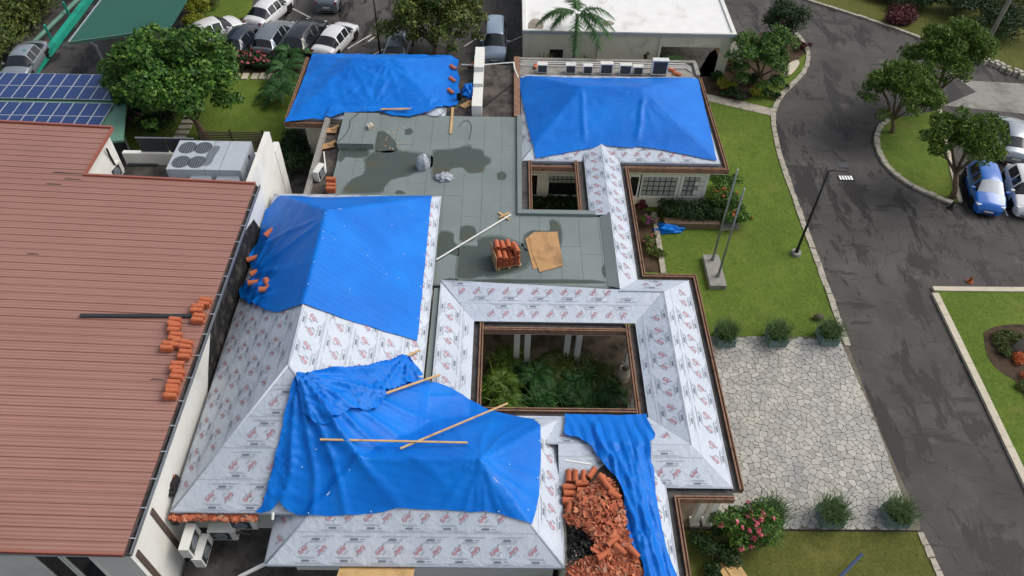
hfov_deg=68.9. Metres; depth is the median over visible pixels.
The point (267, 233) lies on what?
clay tile
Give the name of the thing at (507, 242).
clay tile
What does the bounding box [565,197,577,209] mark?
shrub
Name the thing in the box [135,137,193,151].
slatted screen
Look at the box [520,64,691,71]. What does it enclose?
roof pipe
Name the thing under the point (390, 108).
lumber strip
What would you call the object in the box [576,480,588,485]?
clay tile
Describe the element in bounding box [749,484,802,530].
shrub
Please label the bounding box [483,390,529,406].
fern
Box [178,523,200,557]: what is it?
wall condenser
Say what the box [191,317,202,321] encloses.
clay tile
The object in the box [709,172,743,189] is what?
shrub
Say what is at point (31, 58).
parked car
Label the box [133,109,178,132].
shrub
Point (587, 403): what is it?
fern
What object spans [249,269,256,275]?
clay tile
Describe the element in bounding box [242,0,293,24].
parked car
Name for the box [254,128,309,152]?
shrub
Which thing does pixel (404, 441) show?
lumber strip
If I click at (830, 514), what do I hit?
planter
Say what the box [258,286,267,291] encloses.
clay tile
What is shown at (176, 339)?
clay tile
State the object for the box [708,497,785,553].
shrub
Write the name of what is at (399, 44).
parked car
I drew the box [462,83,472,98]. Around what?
tarpaulin
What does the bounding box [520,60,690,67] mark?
roof pipe
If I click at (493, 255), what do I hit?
pallet
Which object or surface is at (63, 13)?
guard rail
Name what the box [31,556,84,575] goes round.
window
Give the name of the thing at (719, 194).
shrub
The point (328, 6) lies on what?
parked car
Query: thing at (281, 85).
young palm
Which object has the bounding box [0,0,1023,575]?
road
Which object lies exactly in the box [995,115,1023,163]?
parked car
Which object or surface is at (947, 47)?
tree
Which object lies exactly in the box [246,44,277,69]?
shrub
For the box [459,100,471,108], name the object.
wood scrap
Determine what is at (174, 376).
clay tile
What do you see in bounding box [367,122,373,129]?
plastic bag
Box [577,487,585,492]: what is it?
clay tile
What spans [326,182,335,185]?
clay tile
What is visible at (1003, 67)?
rubble wall
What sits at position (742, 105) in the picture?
footpath
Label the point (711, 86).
planting bed
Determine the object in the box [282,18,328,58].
parked car
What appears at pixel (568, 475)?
clay tile
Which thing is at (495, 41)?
parked car
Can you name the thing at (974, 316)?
lawn
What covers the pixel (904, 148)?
lawn
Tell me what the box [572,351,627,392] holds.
fern
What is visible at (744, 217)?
shrub
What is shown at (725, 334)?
planter
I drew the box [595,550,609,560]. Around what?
clay tile
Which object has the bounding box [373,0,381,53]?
light pole
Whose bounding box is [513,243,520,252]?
clay tile
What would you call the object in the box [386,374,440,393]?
lumber strip
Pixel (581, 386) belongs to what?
fern
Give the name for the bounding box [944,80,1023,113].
concrete lane
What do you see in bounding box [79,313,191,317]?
metal bar
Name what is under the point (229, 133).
slatted screen
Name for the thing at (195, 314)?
clay tile
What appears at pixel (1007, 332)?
bedding plant
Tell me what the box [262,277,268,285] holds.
clay tile
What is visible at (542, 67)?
condenser
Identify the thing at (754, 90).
shrub
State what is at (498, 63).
drain pipe
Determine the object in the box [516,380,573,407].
fern
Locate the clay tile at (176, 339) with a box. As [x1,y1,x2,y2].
[172,337,183,342]
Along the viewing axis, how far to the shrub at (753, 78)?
51.05 m
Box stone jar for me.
[617,363,629,383]
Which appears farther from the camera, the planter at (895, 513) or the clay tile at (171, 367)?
the planter at (895, 513)
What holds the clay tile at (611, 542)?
on the tile rubble at (595, 506)
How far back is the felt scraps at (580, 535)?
25.54 m
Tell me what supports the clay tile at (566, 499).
on the clay tile
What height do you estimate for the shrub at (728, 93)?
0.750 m
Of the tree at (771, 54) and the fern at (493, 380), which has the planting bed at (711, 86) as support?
the tree at (771, 54)
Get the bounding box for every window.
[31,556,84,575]
[58,557,110,575]
[532,172,540,195]
[545,173,576,196]
[549,49,562,57]
[629,174,640,197]
[637,174,681,197]
[677,174,709,197]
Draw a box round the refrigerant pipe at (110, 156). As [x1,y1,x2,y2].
[106,148,115,165]
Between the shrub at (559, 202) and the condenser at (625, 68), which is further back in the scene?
the condenser at (625, 68)
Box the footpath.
[707,94,771,115]
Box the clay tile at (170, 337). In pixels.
[168,335,180,339]
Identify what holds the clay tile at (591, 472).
on the clay tile
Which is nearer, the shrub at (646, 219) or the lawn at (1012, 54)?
the shrub at (646, 219)
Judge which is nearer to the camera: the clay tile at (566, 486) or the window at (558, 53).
the clay tile at (566, 486)
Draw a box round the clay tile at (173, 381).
[167,379,179,383]
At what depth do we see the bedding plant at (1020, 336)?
36.47 m
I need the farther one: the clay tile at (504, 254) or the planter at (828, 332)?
the planter at (828, 332)
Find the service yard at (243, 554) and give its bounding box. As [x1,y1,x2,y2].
[184,527,338,575]
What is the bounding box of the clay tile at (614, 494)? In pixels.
[608,489,621,498]
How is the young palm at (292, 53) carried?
on the planting bed at (247, 68)
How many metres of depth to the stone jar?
33.84 m
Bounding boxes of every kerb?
[771,32,850,346]
[805,0,920,38]
[873,119,952,204]
[918,532,943,575]
[931,286,1023,291]
[931,293,1023,487]
[937,109,962,202]
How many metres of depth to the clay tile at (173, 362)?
26.48 m
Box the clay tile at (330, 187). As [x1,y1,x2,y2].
[326,186,334,189]
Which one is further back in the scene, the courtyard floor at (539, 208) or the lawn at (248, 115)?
the lawn at (248, 115)
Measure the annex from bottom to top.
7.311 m
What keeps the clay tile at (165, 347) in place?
on the clay tile
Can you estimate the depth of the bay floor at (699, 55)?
53.83 m
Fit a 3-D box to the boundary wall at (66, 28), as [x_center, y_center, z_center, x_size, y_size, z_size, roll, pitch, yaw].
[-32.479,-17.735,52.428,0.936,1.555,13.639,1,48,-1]
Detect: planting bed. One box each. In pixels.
[224,38,310,73]
[635,211,659,271]
[700,33,803,99]
[983,324,1023,395]
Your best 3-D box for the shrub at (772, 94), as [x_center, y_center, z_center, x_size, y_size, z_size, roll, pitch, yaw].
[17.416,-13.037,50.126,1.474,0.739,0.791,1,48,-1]
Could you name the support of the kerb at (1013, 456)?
on the road
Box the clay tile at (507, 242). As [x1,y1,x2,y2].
[505,239,511,247]
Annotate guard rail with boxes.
[0,0,79,72]
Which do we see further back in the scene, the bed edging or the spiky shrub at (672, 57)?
the spiky shrub at (672, 57)
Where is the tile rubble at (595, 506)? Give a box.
[561,474,643,575]
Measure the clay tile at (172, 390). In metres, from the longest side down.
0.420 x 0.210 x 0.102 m
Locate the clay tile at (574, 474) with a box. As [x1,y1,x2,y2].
[572,469,577,481]
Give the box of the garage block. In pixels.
[522,0,736,74]
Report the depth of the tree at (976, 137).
40.88 m
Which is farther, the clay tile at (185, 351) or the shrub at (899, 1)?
the shrub at (899, 1)
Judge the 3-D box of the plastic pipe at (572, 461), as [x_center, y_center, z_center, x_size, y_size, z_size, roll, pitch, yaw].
[2.372,6.306,27.001,0.976,0.130,0.080,7,48,4]
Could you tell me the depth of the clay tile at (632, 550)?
24.75 m
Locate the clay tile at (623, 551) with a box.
[613,542,627,555]
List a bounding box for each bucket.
[415,154,429,170]
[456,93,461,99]
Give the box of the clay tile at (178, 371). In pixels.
[172,369,184,373]
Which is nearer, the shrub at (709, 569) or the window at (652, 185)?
the shrub at (709, 569)
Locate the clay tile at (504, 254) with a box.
[502,250,508,259]
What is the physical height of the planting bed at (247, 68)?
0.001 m
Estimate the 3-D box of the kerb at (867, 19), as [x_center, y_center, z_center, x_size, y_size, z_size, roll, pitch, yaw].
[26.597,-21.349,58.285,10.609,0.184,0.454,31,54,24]
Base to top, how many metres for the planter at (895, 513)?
1.055 m
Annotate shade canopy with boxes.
[68,0,187,58]
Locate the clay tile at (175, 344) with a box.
[169,342,178,346]
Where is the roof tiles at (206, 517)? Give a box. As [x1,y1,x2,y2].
[167,512,258,523]
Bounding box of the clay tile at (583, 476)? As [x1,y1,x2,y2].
[581,470,586,481]
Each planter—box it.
[708,313,749,347]
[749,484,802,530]
[760,313,801,347]
[811,482,857,530]
[813,311,852,345]
[878,488,931,528]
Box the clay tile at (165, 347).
[160,345,172,349]
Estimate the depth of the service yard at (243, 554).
27.04 m
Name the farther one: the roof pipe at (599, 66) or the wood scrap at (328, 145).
the roof pipe at (599, 66)
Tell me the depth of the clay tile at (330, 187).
37.30 m
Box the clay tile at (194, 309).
[190,307,202,311]
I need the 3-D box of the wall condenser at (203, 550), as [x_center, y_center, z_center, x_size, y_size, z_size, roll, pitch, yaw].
[-10.888,9.254,26.308,0.374,0.700,0.950,1,48,-1]
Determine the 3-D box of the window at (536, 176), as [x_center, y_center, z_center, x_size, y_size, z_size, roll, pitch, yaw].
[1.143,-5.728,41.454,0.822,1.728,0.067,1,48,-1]
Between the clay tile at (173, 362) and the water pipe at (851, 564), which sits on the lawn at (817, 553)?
the water pipe at (851, 564)
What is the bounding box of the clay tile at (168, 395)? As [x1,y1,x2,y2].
[163,392,177,397]
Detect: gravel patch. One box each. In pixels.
[730,41,742,62]
[784,60,798,74]
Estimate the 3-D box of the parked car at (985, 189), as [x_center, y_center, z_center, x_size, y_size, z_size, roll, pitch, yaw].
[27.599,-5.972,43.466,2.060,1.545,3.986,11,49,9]
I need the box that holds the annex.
[0,120,291,575]
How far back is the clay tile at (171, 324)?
27.61 m
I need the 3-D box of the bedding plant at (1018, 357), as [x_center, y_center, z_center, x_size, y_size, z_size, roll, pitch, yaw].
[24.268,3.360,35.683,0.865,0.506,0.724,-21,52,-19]
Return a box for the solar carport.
[0,73,130,149]
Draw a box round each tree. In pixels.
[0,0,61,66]
[96,21,244,139]
[371,0,488,54]
[535,0,615,57]
[724,22,801,90]
[761,0,812,47]
[856,58,948,133]
[897,15,1001,108]
[917,105,1011,198]
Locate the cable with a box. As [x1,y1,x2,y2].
[482,82,513,106]
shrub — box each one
[125,107,140,131]
[127,100,150,114]
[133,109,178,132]
[181,13,203,25]
[183,0,211,13]
[198,0,219,7]
[231,47,252,62]
[235,46,262,68]
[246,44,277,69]
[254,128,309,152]
[280,141,313,173]
[532,193,576,209]
[534,53,554,57]
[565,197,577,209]
[634,200,647,210]
[640,213,658,226]
[642,233,656,246]
[646,243,666,257]
[663,53,686,59]
[688,524,742,568]
[702,561,724,575]
[707,179,746,212]
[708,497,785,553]
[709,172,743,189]
[710,70,722,79]
[716,76,729,85]
[720,82,737,91]
[720,86,735,96]
[721,200,753,224]
[730,87,746,100]
[738,71,759,83]
[749,84,762,95]
[762,87,781,98]
[769,73,789,88]
[797,40,812,49]
[883,0,910,3]
[883,2,918,25]
[907,0,948,8]
[935,0,996,14]
[968,0,1023,44]
[1011,0,1023,6]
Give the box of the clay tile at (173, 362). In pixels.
[171,360,184,364]
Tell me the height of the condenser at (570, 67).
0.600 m
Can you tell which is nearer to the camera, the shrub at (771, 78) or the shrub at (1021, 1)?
the shrub at (771, 78)
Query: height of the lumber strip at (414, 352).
0.431 m
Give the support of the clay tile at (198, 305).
on the clay tile
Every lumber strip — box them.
[320,438,467,443]
[381,108,401,109]
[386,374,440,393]
[400,403,507,449]
[407,349,420,355]
[449,107,453,133]
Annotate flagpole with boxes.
[711,169,738,260]
[716,188,744,277]
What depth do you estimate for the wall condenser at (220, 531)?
26.34 m
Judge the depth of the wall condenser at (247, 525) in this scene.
26.20 m
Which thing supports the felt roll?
on the villa
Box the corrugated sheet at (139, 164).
[127,163,157,165]
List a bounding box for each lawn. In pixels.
[123,74,297,156]
[192,0,252,18]
[624,53,835,336]
[684,530,935,575]
[815,0,1023,70]
[879,111,958,201]
[935,291,1023,466]
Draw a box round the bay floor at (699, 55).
[660,47,724,76]
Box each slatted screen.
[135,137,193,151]
[196,128,262,151]
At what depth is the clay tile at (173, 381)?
25.96 m
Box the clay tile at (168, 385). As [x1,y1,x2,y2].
[165,383,178,387]
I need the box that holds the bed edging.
[651,212,665,273]
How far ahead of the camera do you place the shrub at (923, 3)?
57.81 m
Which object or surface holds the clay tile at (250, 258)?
on the tarpaulin at (359, 259)
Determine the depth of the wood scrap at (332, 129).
41.18 m
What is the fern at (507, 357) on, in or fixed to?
on the courtyard floor at (613, 348)
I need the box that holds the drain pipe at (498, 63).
[461,62,518,77]
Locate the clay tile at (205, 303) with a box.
[198,301,209,305]
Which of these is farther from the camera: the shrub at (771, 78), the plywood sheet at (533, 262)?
the shrub at (771, 78)
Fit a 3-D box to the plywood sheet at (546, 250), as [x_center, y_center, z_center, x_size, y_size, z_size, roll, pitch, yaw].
[1.633,-1.713,34.980,1.397,0.018,2.569,-4,48,-5]
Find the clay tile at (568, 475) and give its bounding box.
[566,469,571,481]
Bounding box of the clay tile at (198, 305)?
[192,303,203,307]
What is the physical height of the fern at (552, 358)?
1.446 m
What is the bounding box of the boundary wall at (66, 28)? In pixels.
[23,0,93,72]
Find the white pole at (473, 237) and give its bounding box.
[436,214,510,259]
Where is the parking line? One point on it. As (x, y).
(359, 41)
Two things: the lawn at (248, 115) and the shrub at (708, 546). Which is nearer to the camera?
the shrub at (708, 546)
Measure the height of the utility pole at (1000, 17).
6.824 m
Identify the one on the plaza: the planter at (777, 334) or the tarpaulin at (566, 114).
the planter at (777, 334)
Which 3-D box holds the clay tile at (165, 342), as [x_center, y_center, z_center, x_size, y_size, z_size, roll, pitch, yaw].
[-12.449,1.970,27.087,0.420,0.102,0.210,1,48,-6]
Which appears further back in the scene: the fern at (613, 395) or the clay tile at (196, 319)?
the fern at (613, 395)
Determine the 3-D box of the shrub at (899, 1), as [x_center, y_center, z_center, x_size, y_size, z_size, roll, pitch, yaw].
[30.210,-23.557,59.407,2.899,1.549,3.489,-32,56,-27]
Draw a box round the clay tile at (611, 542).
[606,535,618,547]
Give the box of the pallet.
[490,242,520,271]
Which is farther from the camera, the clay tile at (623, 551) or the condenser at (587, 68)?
the condenser at (587, 68)
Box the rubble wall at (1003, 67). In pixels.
[980,56,1023,79]
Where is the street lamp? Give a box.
[790,162,854,257]
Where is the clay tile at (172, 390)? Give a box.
[165,387,178,392]
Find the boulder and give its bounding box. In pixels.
[1010,337,1023,354]
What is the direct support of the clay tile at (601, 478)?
on the tile rubble at (595, 506)
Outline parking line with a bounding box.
[348,34,370,48]
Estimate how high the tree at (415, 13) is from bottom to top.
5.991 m
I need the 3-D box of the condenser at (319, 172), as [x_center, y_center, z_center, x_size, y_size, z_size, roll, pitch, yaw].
[-9.886,-5.928,38.398,0.334,0.650,0.800,12,49,9]
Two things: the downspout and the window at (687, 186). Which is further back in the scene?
the window at (687, 186)
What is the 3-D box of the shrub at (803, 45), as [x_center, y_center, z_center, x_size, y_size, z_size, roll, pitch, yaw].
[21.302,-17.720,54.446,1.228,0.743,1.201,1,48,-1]
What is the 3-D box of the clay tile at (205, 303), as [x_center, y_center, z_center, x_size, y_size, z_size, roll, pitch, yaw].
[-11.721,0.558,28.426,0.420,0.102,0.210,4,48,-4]
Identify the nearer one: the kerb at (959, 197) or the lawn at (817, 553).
the lawn at (817, 553)
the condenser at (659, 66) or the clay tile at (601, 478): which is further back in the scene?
the condenser at (659, 66)
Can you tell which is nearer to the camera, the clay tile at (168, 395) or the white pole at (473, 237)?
the clay tile at (168, 395)
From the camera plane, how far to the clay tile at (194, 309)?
28.15 m
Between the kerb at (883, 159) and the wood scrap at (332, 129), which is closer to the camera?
the wood scrap at (332, 129)
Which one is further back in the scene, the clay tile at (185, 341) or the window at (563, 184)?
the window at (563, 184)
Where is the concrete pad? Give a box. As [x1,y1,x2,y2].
[722,221,738,230]
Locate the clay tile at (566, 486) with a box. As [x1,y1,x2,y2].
[562,483,575,489]
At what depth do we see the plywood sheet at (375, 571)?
25.01 m
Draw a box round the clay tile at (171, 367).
[169,365,182,369]
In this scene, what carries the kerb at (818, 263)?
on the road
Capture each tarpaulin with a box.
[239,195,432,340]
[256,354,540,523]
[285,53,459,121]
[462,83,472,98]
[520,76,716,159]
[564,414,676,575]
[653,222,685,234]
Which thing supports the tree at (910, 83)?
on the lawn at (904, 148)
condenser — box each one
[112,160,124,174]
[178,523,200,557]
[191,533,212,566]
[207,523,239,540]
[228,514,260,529]
[312,163,325,181]
[537,62,547,73]
[565,62,575,73]
[582,63,592,74]
[599,61,613,74]
[618,62,631,74]
[632,64,643,75]
[650,58,669,75]
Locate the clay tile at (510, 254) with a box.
[507,251,514,259]
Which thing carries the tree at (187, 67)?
on the lawn at (248, 115)
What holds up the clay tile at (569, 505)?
on the clay tile
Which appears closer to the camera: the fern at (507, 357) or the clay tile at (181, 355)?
the clay tile at (181, 355)
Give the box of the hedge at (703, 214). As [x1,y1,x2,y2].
[656,196,723,229]
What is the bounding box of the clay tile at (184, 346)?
[179,343,190,348]
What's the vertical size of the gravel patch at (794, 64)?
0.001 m
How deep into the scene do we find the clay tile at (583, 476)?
27.11 m
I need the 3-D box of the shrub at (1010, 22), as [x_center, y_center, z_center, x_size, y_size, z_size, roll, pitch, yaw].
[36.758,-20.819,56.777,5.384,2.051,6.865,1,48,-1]
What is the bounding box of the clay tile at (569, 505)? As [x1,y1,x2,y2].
[566,500,572,512]
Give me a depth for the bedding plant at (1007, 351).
35.87 m
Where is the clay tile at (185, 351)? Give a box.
[179,348,191,353]
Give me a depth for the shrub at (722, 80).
50.59 m
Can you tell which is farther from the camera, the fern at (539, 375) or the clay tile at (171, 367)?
the fern at (539, 375)
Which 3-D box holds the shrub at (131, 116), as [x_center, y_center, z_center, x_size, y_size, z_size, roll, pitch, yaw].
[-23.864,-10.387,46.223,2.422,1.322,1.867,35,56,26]
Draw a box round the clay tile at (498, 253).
[496,250,502,258]
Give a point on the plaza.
(803, 422)
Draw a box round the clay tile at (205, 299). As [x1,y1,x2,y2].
[199,296,210,301]
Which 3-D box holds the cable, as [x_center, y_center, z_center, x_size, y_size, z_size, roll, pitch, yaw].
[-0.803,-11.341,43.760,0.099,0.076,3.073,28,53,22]
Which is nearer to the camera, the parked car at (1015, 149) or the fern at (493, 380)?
the fern at (493, 380)
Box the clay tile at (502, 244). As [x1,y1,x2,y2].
[499,240,506,249]
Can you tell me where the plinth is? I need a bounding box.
[702,255,726,289]
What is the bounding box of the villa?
[169,47,743,575]
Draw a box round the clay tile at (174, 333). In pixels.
[170,331,182,335]
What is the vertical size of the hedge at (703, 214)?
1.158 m
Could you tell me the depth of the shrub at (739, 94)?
49.63 m
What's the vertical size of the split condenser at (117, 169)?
0.750 m
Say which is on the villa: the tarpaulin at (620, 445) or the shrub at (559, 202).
the tarpaulin at (620, 445)
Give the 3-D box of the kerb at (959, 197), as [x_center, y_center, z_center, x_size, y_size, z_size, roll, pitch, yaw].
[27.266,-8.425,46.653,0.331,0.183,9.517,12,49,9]
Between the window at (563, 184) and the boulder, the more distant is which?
the window at (563, 184)
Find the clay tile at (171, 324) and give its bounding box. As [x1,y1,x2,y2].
[168,322,181,326]
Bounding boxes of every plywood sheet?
[337,567,414,575]
[525,232,550,268]
[529,232,562,271]
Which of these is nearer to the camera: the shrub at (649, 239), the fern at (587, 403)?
the fern at (587, 403)
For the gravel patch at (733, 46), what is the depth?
54.52 m
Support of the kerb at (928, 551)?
on the road
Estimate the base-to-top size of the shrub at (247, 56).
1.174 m
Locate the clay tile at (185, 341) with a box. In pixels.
[181,338,193,344]
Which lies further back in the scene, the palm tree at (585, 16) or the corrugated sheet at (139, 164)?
the palm tree at (585, 16)
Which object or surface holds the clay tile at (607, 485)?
on the tile rubble at (595, 506)
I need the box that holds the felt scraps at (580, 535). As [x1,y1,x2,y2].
[566,526,594,566]
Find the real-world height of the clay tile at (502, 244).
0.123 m
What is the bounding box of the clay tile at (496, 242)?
[494,239,499,247]
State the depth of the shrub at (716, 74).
51.28 m
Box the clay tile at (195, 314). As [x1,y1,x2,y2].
[193,312,204,317]
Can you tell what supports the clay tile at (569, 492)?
on the clay tile
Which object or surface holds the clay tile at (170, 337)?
on the clay tile
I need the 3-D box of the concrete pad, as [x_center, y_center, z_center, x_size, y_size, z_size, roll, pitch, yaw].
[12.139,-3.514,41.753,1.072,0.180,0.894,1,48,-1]
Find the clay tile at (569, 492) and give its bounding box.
[564,490,576,495]
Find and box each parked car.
[1,40,50,72]
[188,15,242,42]
[222,23,261,51]
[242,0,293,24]
[250,20,293,56]
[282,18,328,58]
[310,22,358,53]
[314,0,341,12]
[383,30,413,54]
[480,14,509,62]
[961,160,1009,215]
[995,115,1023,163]
[1001,163,1023,216]
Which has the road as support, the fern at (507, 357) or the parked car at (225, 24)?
the parked car at (225, 24)
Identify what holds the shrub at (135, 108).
on the lawn at (248, 115)
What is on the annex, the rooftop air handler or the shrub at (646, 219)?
the rooftop air handler
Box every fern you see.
[481,358,528,406]
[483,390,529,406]
[484,338,529,375]
[504,356,554,394]
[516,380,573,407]
[529,337,587,384]
[555,355,614,407]
[565,391,606,407]
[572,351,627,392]
[591,374,628,408]
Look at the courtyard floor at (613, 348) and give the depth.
35.71 m
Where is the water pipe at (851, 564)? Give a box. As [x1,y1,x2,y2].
[839,553,863,575]
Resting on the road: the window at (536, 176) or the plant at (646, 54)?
the plant at (646, 54)
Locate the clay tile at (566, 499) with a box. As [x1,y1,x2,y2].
[562,497,574,502]
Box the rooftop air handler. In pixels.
[166,140,254,180]
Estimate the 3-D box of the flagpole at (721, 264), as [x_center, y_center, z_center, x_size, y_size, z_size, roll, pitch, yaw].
[10.709,-2.598,36.510,0.251,5.963,0.200,1,48,-1]
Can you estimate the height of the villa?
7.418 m
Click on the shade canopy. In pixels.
(107, 19)
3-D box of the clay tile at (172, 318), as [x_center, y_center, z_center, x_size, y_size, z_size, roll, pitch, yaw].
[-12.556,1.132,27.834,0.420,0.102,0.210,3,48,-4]
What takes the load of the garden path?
on the lawn at (248, 115)
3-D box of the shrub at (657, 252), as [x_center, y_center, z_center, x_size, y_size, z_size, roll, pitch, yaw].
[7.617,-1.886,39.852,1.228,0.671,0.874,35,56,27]
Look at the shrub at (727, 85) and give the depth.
50.38 m
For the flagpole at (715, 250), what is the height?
6.116 m
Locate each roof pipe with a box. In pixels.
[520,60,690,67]
[520,63,691,69]
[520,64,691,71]
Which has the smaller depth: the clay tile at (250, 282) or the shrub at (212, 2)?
the clay tile at (250, 282)
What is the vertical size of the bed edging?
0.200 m
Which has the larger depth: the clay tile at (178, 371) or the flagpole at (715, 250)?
the flagpole at (715, 250)
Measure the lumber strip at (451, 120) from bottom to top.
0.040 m
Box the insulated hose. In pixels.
[236,531,250,535]
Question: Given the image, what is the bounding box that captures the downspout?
[238,563,265,575]
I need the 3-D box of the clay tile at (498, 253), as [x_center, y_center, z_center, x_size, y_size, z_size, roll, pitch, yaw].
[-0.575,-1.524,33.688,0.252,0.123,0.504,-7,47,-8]
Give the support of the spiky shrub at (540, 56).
on the road
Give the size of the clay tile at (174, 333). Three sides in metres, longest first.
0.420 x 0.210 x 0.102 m
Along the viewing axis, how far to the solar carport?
43.56 m
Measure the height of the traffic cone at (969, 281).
0.400 m
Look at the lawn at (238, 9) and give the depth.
56.86 m
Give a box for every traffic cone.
[947,201,954,209]
[966,276,973,283]
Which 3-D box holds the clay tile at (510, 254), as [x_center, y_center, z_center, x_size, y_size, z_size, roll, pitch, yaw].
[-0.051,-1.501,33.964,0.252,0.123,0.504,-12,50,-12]
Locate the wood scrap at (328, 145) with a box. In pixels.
[322,140,336,149]
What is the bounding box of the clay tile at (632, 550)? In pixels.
[627,544,640,558]
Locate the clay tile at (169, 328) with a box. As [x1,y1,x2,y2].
[167,326,180,330]
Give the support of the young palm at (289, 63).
on the planting bed at (247, 68)
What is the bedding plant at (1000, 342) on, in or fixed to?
on the planting bed at (1001, 362)
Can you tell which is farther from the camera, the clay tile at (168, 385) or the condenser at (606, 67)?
the condenser at (606, 67)
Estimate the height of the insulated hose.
0.389 m
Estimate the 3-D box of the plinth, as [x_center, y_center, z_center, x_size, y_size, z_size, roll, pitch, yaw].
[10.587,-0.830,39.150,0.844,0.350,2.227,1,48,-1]
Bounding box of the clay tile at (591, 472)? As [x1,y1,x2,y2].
[586,466,596,478]
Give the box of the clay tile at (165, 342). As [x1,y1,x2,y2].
[162,340,174,344]
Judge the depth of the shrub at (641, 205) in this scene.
42.03 m
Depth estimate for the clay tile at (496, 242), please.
33.81 m
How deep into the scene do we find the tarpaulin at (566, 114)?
41.33 m
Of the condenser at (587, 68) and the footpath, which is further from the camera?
the footpath
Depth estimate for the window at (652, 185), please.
41.48 m
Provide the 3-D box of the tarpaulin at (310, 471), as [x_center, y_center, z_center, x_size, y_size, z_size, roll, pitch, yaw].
[-3.864,4.752,26.629,9.941,3.920,6.589,1,48,-1]
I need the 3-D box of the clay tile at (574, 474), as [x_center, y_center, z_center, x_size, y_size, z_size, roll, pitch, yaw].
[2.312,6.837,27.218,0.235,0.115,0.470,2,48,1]
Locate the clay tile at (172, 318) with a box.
[169,316,181,320]
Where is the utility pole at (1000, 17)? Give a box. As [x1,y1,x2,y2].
[980,0,1011,49]
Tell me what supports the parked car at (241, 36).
on the road
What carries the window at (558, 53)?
in the garage block
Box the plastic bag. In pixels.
[434,171,453,182]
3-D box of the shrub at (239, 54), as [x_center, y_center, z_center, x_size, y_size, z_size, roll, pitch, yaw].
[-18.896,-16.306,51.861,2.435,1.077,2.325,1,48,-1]
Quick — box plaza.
[699,336,919,529]
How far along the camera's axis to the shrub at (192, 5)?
55.47 m
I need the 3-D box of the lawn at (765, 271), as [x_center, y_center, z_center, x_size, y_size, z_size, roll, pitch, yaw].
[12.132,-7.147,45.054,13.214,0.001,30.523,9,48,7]
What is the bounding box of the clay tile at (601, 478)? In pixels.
[597,473,606,483]
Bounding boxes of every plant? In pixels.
[643,52,650,59]
[991,331,1009,346]
[997,345,1013,356]
[1001,328,1019,342]
[1010,331,1023,341]
[1012,351,1023,364]
[1016,379,1023,390]
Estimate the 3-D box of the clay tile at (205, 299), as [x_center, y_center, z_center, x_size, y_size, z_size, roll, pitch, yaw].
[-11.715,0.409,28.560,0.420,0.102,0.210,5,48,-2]
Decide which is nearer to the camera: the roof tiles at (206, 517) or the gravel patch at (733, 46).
the roof tiles at (206, 517)
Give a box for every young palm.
[253,77,296,108]
[264,57,304,90]
[269,42,312,66]
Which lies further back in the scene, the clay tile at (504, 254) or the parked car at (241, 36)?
the parked car at (241, 36)
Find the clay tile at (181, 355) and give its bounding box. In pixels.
[177,353,190,357]
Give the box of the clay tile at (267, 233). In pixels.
[262,228,272,236]
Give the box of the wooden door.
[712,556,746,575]
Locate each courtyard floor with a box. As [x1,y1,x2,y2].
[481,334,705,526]
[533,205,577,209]
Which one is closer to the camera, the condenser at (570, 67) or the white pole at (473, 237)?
the white pole at (473, 237)
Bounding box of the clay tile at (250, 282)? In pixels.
[248,279,257,284]
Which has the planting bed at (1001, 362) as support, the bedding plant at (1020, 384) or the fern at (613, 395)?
the bedding plant at (1020, 384)
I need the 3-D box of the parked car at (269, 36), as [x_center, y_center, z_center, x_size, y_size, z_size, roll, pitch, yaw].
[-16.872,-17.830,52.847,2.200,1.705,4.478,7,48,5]
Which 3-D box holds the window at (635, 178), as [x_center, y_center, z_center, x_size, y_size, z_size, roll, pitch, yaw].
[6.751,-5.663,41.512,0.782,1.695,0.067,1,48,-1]
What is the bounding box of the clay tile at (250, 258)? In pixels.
[246,255,256,261]
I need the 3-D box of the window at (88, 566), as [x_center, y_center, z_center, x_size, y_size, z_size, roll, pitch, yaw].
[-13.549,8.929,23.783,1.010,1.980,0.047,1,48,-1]
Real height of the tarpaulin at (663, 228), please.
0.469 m
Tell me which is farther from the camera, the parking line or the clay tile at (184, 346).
the parking line
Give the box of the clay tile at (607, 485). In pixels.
[603,481,615,490]
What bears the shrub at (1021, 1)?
on the lawn at (1012, 54)
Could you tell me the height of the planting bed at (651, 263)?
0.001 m
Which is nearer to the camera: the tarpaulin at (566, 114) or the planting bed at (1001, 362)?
the planting bed at (1001, 362)
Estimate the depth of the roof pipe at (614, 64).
46.28 m
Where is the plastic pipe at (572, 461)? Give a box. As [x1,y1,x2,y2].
[564,459,590,465]
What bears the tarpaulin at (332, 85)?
on the villa
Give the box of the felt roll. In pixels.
[168,474,179,496]
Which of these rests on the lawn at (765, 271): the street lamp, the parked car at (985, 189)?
the street lamp
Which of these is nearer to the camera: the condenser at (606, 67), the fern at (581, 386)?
the fern at (581, 386)
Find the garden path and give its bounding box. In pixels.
[173,73,280,137]
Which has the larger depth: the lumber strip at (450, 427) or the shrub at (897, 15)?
the shrub at (897, 15)
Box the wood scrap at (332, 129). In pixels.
[326,124,339,132]
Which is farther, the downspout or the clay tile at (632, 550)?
the downspout
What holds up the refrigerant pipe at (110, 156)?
attached to the annex
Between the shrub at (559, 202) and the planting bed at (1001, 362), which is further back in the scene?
the shrub at (559, 202)
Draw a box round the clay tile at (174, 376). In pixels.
[169,373,182,378]

